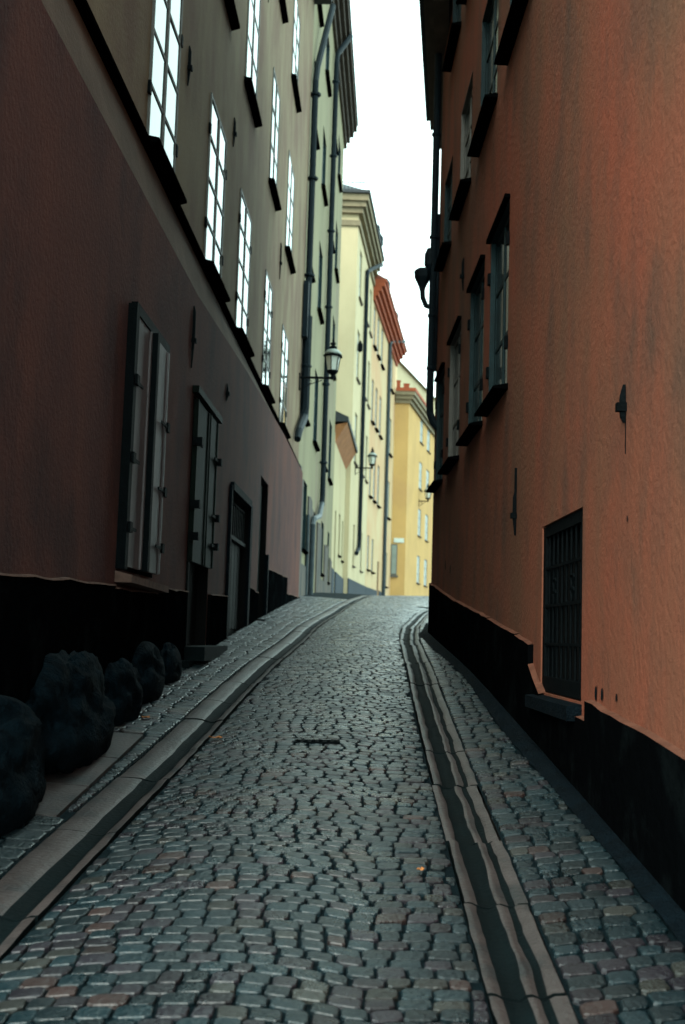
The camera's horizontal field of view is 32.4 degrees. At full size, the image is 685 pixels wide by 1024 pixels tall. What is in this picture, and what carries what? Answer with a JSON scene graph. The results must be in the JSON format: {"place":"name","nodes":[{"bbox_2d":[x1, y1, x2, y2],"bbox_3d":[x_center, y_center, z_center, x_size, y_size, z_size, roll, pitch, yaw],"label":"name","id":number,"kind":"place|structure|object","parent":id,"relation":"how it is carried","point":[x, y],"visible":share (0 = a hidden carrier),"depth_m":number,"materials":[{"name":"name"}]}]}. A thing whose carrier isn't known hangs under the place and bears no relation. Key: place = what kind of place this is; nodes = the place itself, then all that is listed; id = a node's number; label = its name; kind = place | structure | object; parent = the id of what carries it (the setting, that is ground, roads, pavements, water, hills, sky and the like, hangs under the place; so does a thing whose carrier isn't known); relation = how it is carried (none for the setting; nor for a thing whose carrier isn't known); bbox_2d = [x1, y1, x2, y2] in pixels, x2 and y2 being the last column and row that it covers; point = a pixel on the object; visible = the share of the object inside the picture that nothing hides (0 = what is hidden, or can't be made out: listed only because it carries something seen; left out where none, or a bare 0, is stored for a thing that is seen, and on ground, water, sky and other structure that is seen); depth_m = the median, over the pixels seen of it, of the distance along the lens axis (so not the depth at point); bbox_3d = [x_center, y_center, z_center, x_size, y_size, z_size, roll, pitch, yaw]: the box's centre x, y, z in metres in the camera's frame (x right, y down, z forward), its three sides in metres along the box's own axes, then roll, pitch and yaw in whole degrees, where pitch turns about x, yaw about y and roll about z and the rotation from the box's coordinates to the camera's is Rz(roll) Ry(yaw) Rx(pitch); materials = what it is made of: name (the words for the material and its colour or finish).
{"place":"outdoors","nodes":[
{"label":"outdoors","id":0,"kind":"place"},
{"bbox_2d":[0,593,367,879],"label":"pavement","id":1,"kind":"structure","parent":0,"point":[172,707],"depth_m":10.02,"materials":[{"name":"stone"}]},
{"bbox_2d":[0,695,45,837],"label":"boulder","id":2,"kind":"object","parent":1,"relation":"on","point":[22,770],"visible":0.88,"depth_m":5.81,"materials":[{"name":"grey stone"}]},
{"bbox_2d":[25,650,115,773],"bbox_3d":[-1.717,1.259,7.316,0.518,0.855,1.814,2,-6,0],"label":"boulder","id":3,"kind":"object","parent":1,"relation":"on","point":[70,704],"visible":0.55,"depth_m":6.86,"materials":[{"name":"grey stone"}]},
{"bbox_2d":[35,732,142,816],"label":"pavement slab","id":4,"kind":"structure","parent":1,"relation":"on","point":[64,792],"depth_m":6.76,"materials":[{"name":"stone"}]},
{"bbox_2d":[104,658,142,726],"bbox_3d":[-1.686,1.378,8.759,0.368,0.598,1.009,2,-6,0],"label":"boulder","id":5,"kind":"object","parent":1,"relation":"on","point":[123,691],"visible":0.53,"depth_m":8.49,"materials":[{"name":"grey stone"}]},
{"bbox_2d":[132,641,164,703],"bbox_3d":[-1.644,1.370,9.755,0.320,0.604,1.039,2,-6,0],"label":"boulder","id":6,"kind":"object","parent":1,"relation":"on","point":[147,662],"visible":0.52,"depth_m":9.50,"materials":[{"name":"grey stone"}]},
{"bbox_2d":[160,642,181,683],"bbox_3d":[-1.615,1.426,10.806,0.277,0.465,0.774,2,-6,0],"label":"boulder","id":7,"kind":"object","parent":1,"relation":"on","point":[170,655],"visible":0.42,"depth_m":10.59,"materials":[{"name":"grey stone"}]},
{"bbox_2d":[0,595,492,1023],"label":"road","id":8,"kind":"structure","parent":0,"point":[254,864],"depth_m":4.97,"materials":[{"name":"stone"}]},
{"bbox_2d":[294,739,339,744],"bbox_3d":[-0.174,1.582,8.083,0.312,0.049,0.073,2,-6,-1],"label":"drain cover","id":9,"kind":"object","parent":8,"relation":"on","point":[322,741],"visible":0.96,"depth_m":8.05,"materials":[{"name":"black metal"}]},
{"bbox_2d":[3,630,579,1023],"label":"ground","id":10,"kind":"structure","parent":0,"point":[492,822],"depth_m":6.38,"materials":[{"name":"grey stone"}]},
{"bbox_2d":[0,0,335,702],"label":"plastered house","id":11,"kind":"structure","parent":10,"relation":"on","point":[155,321],"depth_m":9.92,"materials":[{"name":"brown paint"}]},
{"bbox_2d":[119,568,138,573],"bbox_3d":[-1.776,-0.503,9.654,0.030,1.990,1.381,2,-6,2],"label":"window sill","id":12,"kind":"structure","parent":11,"relation":"in","point":[128,569],"depth_m":9.91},
{"bbox_2d":[146,0,186,204],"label":"window","id":13,"kind":"structure","parent":11,"relation":"in","point":[166,44],"depth_m":10.73,"materials":[{"name":"glass"}]},
{"bbox_2d":[203,92,229,302],"bbox_3d":[-1.480,-3.703,14.093,0.175,2.080,1.511,2,-6,2],"label":"window","id":14,"kind":"structure","parent":11,"relation":"in","point":[217,141],"depth_m":14.00,"materials":[{"name":"glass"}]},
{"bbox_2d":[224,0,239,30],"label":"window","id":15,"kind":"structure","parent":11,"relation":"in","point":[230,5],"depth_m":14.74,"materials":[{"name":"paint"}]},
{"bbox_2d":[227,502,245,635],"bbox_3d":[-1.536,0.783,16.305,0.130,1.860,2.121,2,-6,2],"label":"door","id":16,"kind":"structure","parent":11,"relation":"in","point":[238,515],"depth_m":16.68,"materials":[{"name":"black paint"}]},
{"bbox_2d":[235,188,254,356],"bbox_3d":[-1.391,-3.397,16.977,0.175,2.080,1.511,2,-6,2],"label":"window","id":17,"kind":"structure","parent":11,"relation":"in","point":[244,253],"depth_m":16.88,"materials":[{"name":"glass"}]},
{"bbox_2d":[244,0,262,127],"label":"window","id":18,"kind":"structure","parent":11,"relation":"in","point":[254,6],"depth_m":17.27,"materials":[{"name":"glass"}]},
{"bbox_2d":[257,486,261,591],"bbox_3d":[-1.451,0.676,19.611,0.070,2.370,1.171,2,-6,2],"label":"door","id":19,"kind":"structure","parent":11,"relation":"in","point":[261,486],"depth_m":20.09,"materials":[{"name":"black wood"}]},
{"bbox_2d":[261,269,274,403],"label":"window","id":20,"kind":"structure","parent":11,"relation":"in","point":[268,292],"depth_m":20.46,"materials":[{"name":"glass"}]},
{"bbox_2d":[268,67,281,211],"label":"window","id":21,"kind":"structure","parent":11,"relation":"in","point":[275,112],"depth_m":20.83,"materials":[{"name":"glass"}]},
{"bbox_2d":[279,0,288,23],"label":"window","id":22,"kind":"structure","parent":11,"relation":"in","point":[283,8],"depth_m":21.49,"materials":[{"name":"paint"}]},
{"bbox_2d":[279,324,290,438],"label":"window","id":23,"kind":"structure","parent":11,"relation":"in","point":[284,343],"depth_m":24.07,"materials":[{"name":"glass"}]},
{"bbox_2d":[285,150,295,273],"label":"window","id":24,"kind":"structure","parent":11,"relation":"in","point":[291,180],"depth_m":24.39,"materials":[{"name":"glass"}]},
{"bbox_2d":[291,0,301,112],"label":"window","id":25,"kind":"structure","parent":11,"relation":"in","point":[296,19],"depth_m":24.77,"materials":[{"name":"glass"}]},
{"bbox_2d":[299,338,341,389],"bbox_3d":[-0.536,-3.580,28.499,1.062,1.310,0.466,2,-6,0],"label":"wall lamp","id":26,"kind":"object","parent":11,"relation":"attached to","point":[332,355],"visible":0.99,"depth_m":28.42,"materials":[{"name":"black metal"}]},
{"bbox_2d":[298,0,357,595],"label":"plastered house","id":27,"kind":"structure","parent":10,"relation":"on","point":[337,122],"depth_m":37.15,"materials":[{"name":"green paint"}]},
{"bbox_2d":[302,480,308,554],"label":"window","id":28,"kind":"structure","parent":27,"relation":"in","point":[304,551],"depth_m":31.92,"materials":[{"name":"black glass"}]},
{"bbox_2d":[313,369,319,451],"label":"window","id":29,"kind":"structure","parent":27,"relation":"in","point":[316,446],"depth_m":35.29,"materials":[{"name":"black paint"}]},
{"bbox_2d":[314,57,319,149],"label":"window","id":30,"kind":"structure","parent":27,"relation":"in","point":[318,145],"depth_m":31.45,"materials":[{"name":"black paint"}]},
{"bbox_2d":[317,4,323,27],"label":"window","id":31,"kind":"structure","parent":27,"relation":"in","point":[320,11],"depth_m":31.73,"materials":[{"name":"black paint"}]},
{"bbox_2d":[317,244,324,324],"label":"window","id":32,"kind":"structure","parent":27,"relation":"in","point":[319,310],"depth_m":35.61,"materials":[{"name":"black paint"}]},
{"bbox_2d":[321,522,324,576],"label":"window","id":33,"kind":"structure","parent":27,"relation":"in","point":[322,525],"depth_m":39.87,"materials":[{"name":"grey glass"}]},
{"bbox_2d":[321,125,327,206],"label":"window","id":34,"kind":"structure","parent":27,"relation":"in","point":[323,186],"depth_m":35.84,"materials":[{"name":"grey glass"}]},
{"bbox_2d":[325,36,331,96],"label":"window","id":35,"kind":"structure","parent":27,"relation":"in","point":[327,73],"depth_m":36.17,"materials":[{"name":"black paint"}]},
{"bbox_2d":[327,532,330,584],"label":"window","id":36,"kind":"structure","parent":27,"relation":"in","point":[328,583],"depth_m":43.46,"materials":[{"name":"black paint"}]},
{"bbox_2d":[328,421,332,485],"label":"window","id":37,"kind":"structure","parent":27,"relation":"in","point":[330,426],"depth_m":43.20,"materials":[{"name":"grey glass"}]},
{"bbox_2d":[332,316,336,380],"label":"window","id":38,"kind":"structure","parent":27,"relation":"in","point":[333,333],"depth_m":43.55,"materials":[{"name":"grey glass"}]},
{"bbox_2d":[334,221,339,283],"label":"window","id":39,"kind":"structure","parent":27,"relation":"in","point":[336,240],"depth_m":43.86,"materials":[{"name":"black paint"}]},
{"bbox_2d":[337,139,342,192],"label":"window","id":40,"kind":"structure","parent":27,"relation":"in","point":[339,150],"depth_m":44.13,"materials":[{"name":"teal paint"}]},
{"bbox_2d":[331,411,357,592],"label":"plastered house","id":41,"kind":"structure","parent":10,"relation":"on","point":[345,450],"depth_m":48.08,"materials":[{"name":"yellow paint"}]},
{"bbox_2d":[336,181,384,594],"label":"plastered house","id":42,"kind":"structure","parent":10,"relation":"on","point":[362,260],"depth_m":54.18,"materials":[{"name":"beige paint"}]},
{"bbox_2d":[354,415,357,466],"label":"window","id":43,"kind":"structure","parent":42,"relation":"in","point":[355,463],"depth_m":55.03,"materials":[{"name":"paint"}]},
{"bbox_2d":[356,335,360,384],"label":"window","id":44,"kind":"structure","parent":42,"relation":"in","point":[357,378],"depth_m":55.35,"materials":[{"name":"glass"}]},
{"bbox_2d":[359,255,362,305],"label":"window","id":45,"kind":"structure","parent":42,"relation":"in","point":[360,299],"depth_m":55.67,"materials":[{"name":"glass"}]},
{"bbox_2d":[355,447,376,474],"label":"wall lamp","id":46,"kind":"object","parent":42,"relation":"attached to","point":[372,456],"visible":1,"depth_m":54.40,"materials":[{"name":"black metal"}]},
{"bbox_2d":[365,438,368,483],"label":"window","id":47,"kind":"structure","parent":42,"relation":"in","point":[366,481],"depth_m":60.99,"materials":[{"name":"paint"}]},
{"bbox_2d":[367,364,370,409],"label":"window","id":48,"kind":"structure","parent":42,"relation":"in","point":[368,406],"depth_m":61.38,"materials":[{"name":"paint"}]},
{"bbox_2d":[369,293,372,337],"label":"window","id":49,"kind":"structure","parent":42,"relation":"in","point":[370,333],"depth_m":61.71,"materials":[{"name":"paint"}]},
{"bbox_2d":[365,274,406,595],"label":"plastered house","id":50,"kind":"structure","parent":10,"relation":"on","point":[389,350],"depth_m":68.48,"materials":[{"name":"yellow paint"}]},
{"bbox_2d":[366,536,370,571],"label":"window","id":51,"kind":"structure","parent":50,"relation":"in","point":[367,569],"depth_m":62.75,"materials":[{"name":"paint"}]},
{"bbox_2d":[369,466,373,498],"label":"window","id":52,"kind":"structure","parent":50,"relation":"in","point":[370,496],"depth_m":63.12,"materials":[{"name":"paint"}]},
{"bbox_2d":[371,381,375,425],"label":"window","id":53,"kind":"structure","parent":50,"relation":"in","point":[373,423],"depth_m":63.57,"materials":[{"name":"paint"}]},
{"bbox_2d":[371,540,375,573],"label":"window","id":54,"kind":"structure","parent":50,"relation":"in","point":[372,540],"depth_m":64.98,"materials":[{"name":"paint"}]},
{"bbox_2d":[373,308,377,351],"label":"window","id":55,"kind":"structure","parent":50,"relation":"in","point":[374,346],"depth_m":63.94,"materials":[{"name":"paint"}]},
{"bbox_2d":[373,466,377,503],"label":"window","id":56,"kind":"structure","parent":50,"relation":"in","point":[374,501],"depth_m":65.27,"materials":[{"name":"paint"}]},
{"bbox_2d":[375,390,378,432],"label":"window","id":57,"kind":"structure","parent":50,"relation":"in","point":[376,429],"depth_m":65.71,"materials":[{"name":"paint"}]},
{"bbox_2d":[377,467,380,508],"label":"window","id":58,"kind":"structure","parent":50,"relation":"in","point":[379,507],"depth_m":67.66,"materials":[{"name":"paint"}]},
{"bbox_2d":[377,320,381,360],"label":"window","id":59,"kind":"structure","parent":50,"relation":"in","point":[378,356],"depth_m":66.09,"materials":[{"name":"paint"}]},
{"bbox_2d":[379,398,382,439],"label":"window","id":60,"kind":"structure","parent":50,"relation":"in","point":[380,436],"depth_m":68.05,"materials":[{"name":"paint"}]},
{"bbox_2d":[381,331,384,370],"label":"window","id":61,"kind":"structure","parent":50,"relation":"in","point":[382,366],"depth_m":68.49,"materials":[{"name":"glass"}]},
{"bbox_2d":[387,482,390,520],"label":"window","id":62,"kind":"structure","parent":50,"relation":"in","point":[388,518],"depth_m":74.58,"materials":[{"name":"glass"}]},
{"bbox_2d":[389,420,392,457],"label":"window","id":63,"kind":"structure","parent":50,"relation":"in","point":[390,454],"depth_m":74.81,"materials":[{"name":"glass"}]},
{"bbox_2d":[391,359,394,394],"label":"window","id":64,"kind":"structure","parent":50,"relation":"in","point":[392,391],"depth_m":75.33,"materials":[{"name":"paint"}]},
{"bbox_2d":[390,380,434,595],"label":"plastered house","id":65,"kind":"structure","parent":10,"relation":"on","point":[412,518],"depth_m":78.88,"materials":[{"name":"yellow paint"}]},
{"bbox_2d":[390,544,397,576],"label":"window","id":66,"kind":"structure","parent":65,"relation":"in","point":[393,573],"depth_m":76.51,"materials":[{"name":"glass"}]},
{"bbox_2d":[394,538,403,542],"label":"street sign","id":67,"kind":"object","parent":65,"relation":"attached to","point":[398,540],"visible":1,"depth_m":76.67,"materials":[{"name":"white metal"}]},
{"bbox_2d":[416,556,420,584],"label":"window","id":68,"kind":"structure","parent":65,"relation":"in","point":[418,558],"depth_m":82.82,"materials":[{"name":"paint"}]},
{"bbox_2d":[417,508,421,537],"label":"window","id":69,"kind":"structure","parent":65,"relation":"in","point":[419,511],"depth_m":83.13,"materials":[{"name":"glass"}]},
{"bbox_2d":[419,462,422,491],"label":"window","id":70,"kind":"structure","parent":65,"relation":"in","point":[420,465],"depth_m":83.41,"materials":[{"name":"glass"}]},
{"bbox_2d":[420,420,423,445],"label":"window","id":71,"kind":"structure","parent":65,"relation":"in","point":[421,423],"depth_m":83.73,"materials":[{"name":"glass"}]},
{"bbox_2d":[419,484,430,505],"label":"wall lamp","id":72,"kind":"object","parent":65,"relation":"attached to","point":[427,496],"visible":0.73,"depth_m":82.37,"materials":[{"name":"white glass"}]},
{"bbox_2d":[424,559,427,586],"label":"window","id":73,"kind":"structure","parent":65,"relation":"in","point":[425,561],"depth_m":86.48,"materials":[{"name":"paint"}]},
{"bbox_2d":[425,514,428,542],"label":"window","id":74,"kind":"structure","parent":65,"relation":"in","point":[426,517],"depth_m":86.78,"materials":[{"name":"glass"}]},
{"bbox_2d":[426,469,428,487],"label":"window","id":75,"kind":"structure","parent":65,"relation":"in","point":[427,472],"depth_m":86.99,"materials":[{"name":"glass"}]},
{"bbox_2d":[427,429,430,454],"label":"window","id":76,"kind":"structure","parent":65,"relation":"in","point":[428,433],"depth_m":87.41,"materials":[{"name":"glass"}]},
{"bbox_2d":[395,362,434,414],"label":"plastered house","id":77,"kind":"structure","parent":10,"relation":"on","point":[404,374],"depth_m":101.06,"materials":[{"name":"beige paint"}]},
{"bbox_2d":[419,0,449,582],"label":"plastered house","id":78,"kind":"structure","parent":10,"relation":"on","point":[434,18],"depth_m":17.91,"materials":[{"name":"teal paint"}]},
{"bbox_2d":[414,0,684,912],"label":"plastered house","id":79,"kind":"structure","parent":10,"relation":"on","point":[552,272],"depth_m":7.54,"materials":[{"name":"orange paint"}]},
{"bbox_2d":[426,366,444,492],"bbox_3d":[1.368,-1.150,16.701,0.250,1.635,1.211,2,-6,0],"label":"window","id":80,"kind":"structure","parent":79,"relation":"in","point":[439,404],"depth_m":17.14,"materials":[{"name":"teal paint"}]},
{"bbox_2d":[434,156,452,271],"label":"window","id":81,"kind":"structure","parent":79,"relation":"in","point":[445,247],"depth_m":16.79,"materials":[{"name":"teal paint"}]},
{"bbox_2d":[437,321,460,474],"bbox_3d":[1.393,-1.408,14.818,0.252,1.715,1.411,2,-6,0],"label":"window","id":82,"kind":"structure","parent":79,"relation":"in","point":[453,372],"depth_m":15.23,"materials":[{"name":"paint"}]},
{"bbox_2d":[442,0,461,71],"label":"window","id":83,"kind":"structure","parent":79,"relation":"in","point":[455,28],"depth_m":16.18,"materials":[{"name":"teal paint"}]},
{"bbox_2d":[449,71,472,220],"bbox_3d":[1.493,-4.438,14.382,0.251,1.375,1.311,2,-6,0],"label":"window","id":84,"kind":"structure","parent":79,"relation":"in","point":[466,116],"depth_m":14.60,"materials":[{"name":"paint"}]},
{"bbox_2d":[456,0,466,4],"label":"window","id":85,"kind":"structure","parent":79,"relation":"in","point":[462,2],"depth_m":14.90,"materials":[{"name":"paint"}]},
{"bbox_2d":[456,260,484,445],"bbox_3d":[1.421,-1.671,12.648,0.251,1.745,1.341,2,-6,0],"label":"window","id":86,"kind":"structure","parent":79,"relation":"in","point":[475,324],"depth_m":12.99,"materials":[{"name":"grey glass"}]},
{"bbox_2d":[467,0,498,157],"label":"window","id":87,"kind":"structure","parent":79,"relation":"in","point":[489,94],"depth_m":12.56,"materials":[{"name":"teal paint"}]},
{"bbox_2d":[474,200,509,416],"bbox_3d":[1.441,-1.856,10.978,0.251,1.725,1.341,2,-6,0],"label":"window","id":88,"kind":"structure","parent":79,"relation":"in","point":[498,279],"depth_m":11.24,"materials":[{"name":"grey glass"}]},
{"bbox_2d":[494,0,527,65],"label":"window","id":89,"kind":"structure","parent":79,"relation":"in","point":[517,9],"depth_m":10.29,"materials":[{"name":"teal paint"}]},
{"bbox_2d":[525,509,582,720],"bbox_3d":[1.406,0.670,7.652,0.203,1.255,1.452,2,-6,0],"label":"cellar window","id":90,"kind":"structure","parent":79,"relation":"in","point":[569,687],"depth_m":7.67,"materials":[{"name":"black metal"}]},
{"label":"gutter bed","id":91,"kind":"structure","parent":10,"relation":"on","visible":0},
{"bbox_2d":[0,595,378,962],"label":"gutter","id":92,"kind":"object","parent":91,"relation":"on","point":[38,882],"visible":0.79,"depth_m":6.29,"materials":[{"name":"stone"}]},
{"bbox_2d":[400,609,577,1023],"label":"gutter","id":93,"kind":"object","parent":91,"relation":"on","point":[521,983],"visible":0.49,"depth_m":5.22,"materials":[{"name":"stone"}]},
{"bbox_2d":[343,0,440,396],"label":"sky","id":94,"kind":"structure","parent":0,"point":[391,148],"materials":[{"name":"white"}]},
{"bbox_2d":[419,617,684,1023],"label":"pavement","id":95,"kind":"structure","parent":0,"point":[615,948],"depth_m":5.01,"materials":[{"name":"stone"}]},
{"bbox_2d":[420,627,684,946],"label":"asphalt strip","id":96,"kind":"object","parent":95,"relation":"on","point":[659,899],"visible":0.79,"depth_m":6.45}
]}

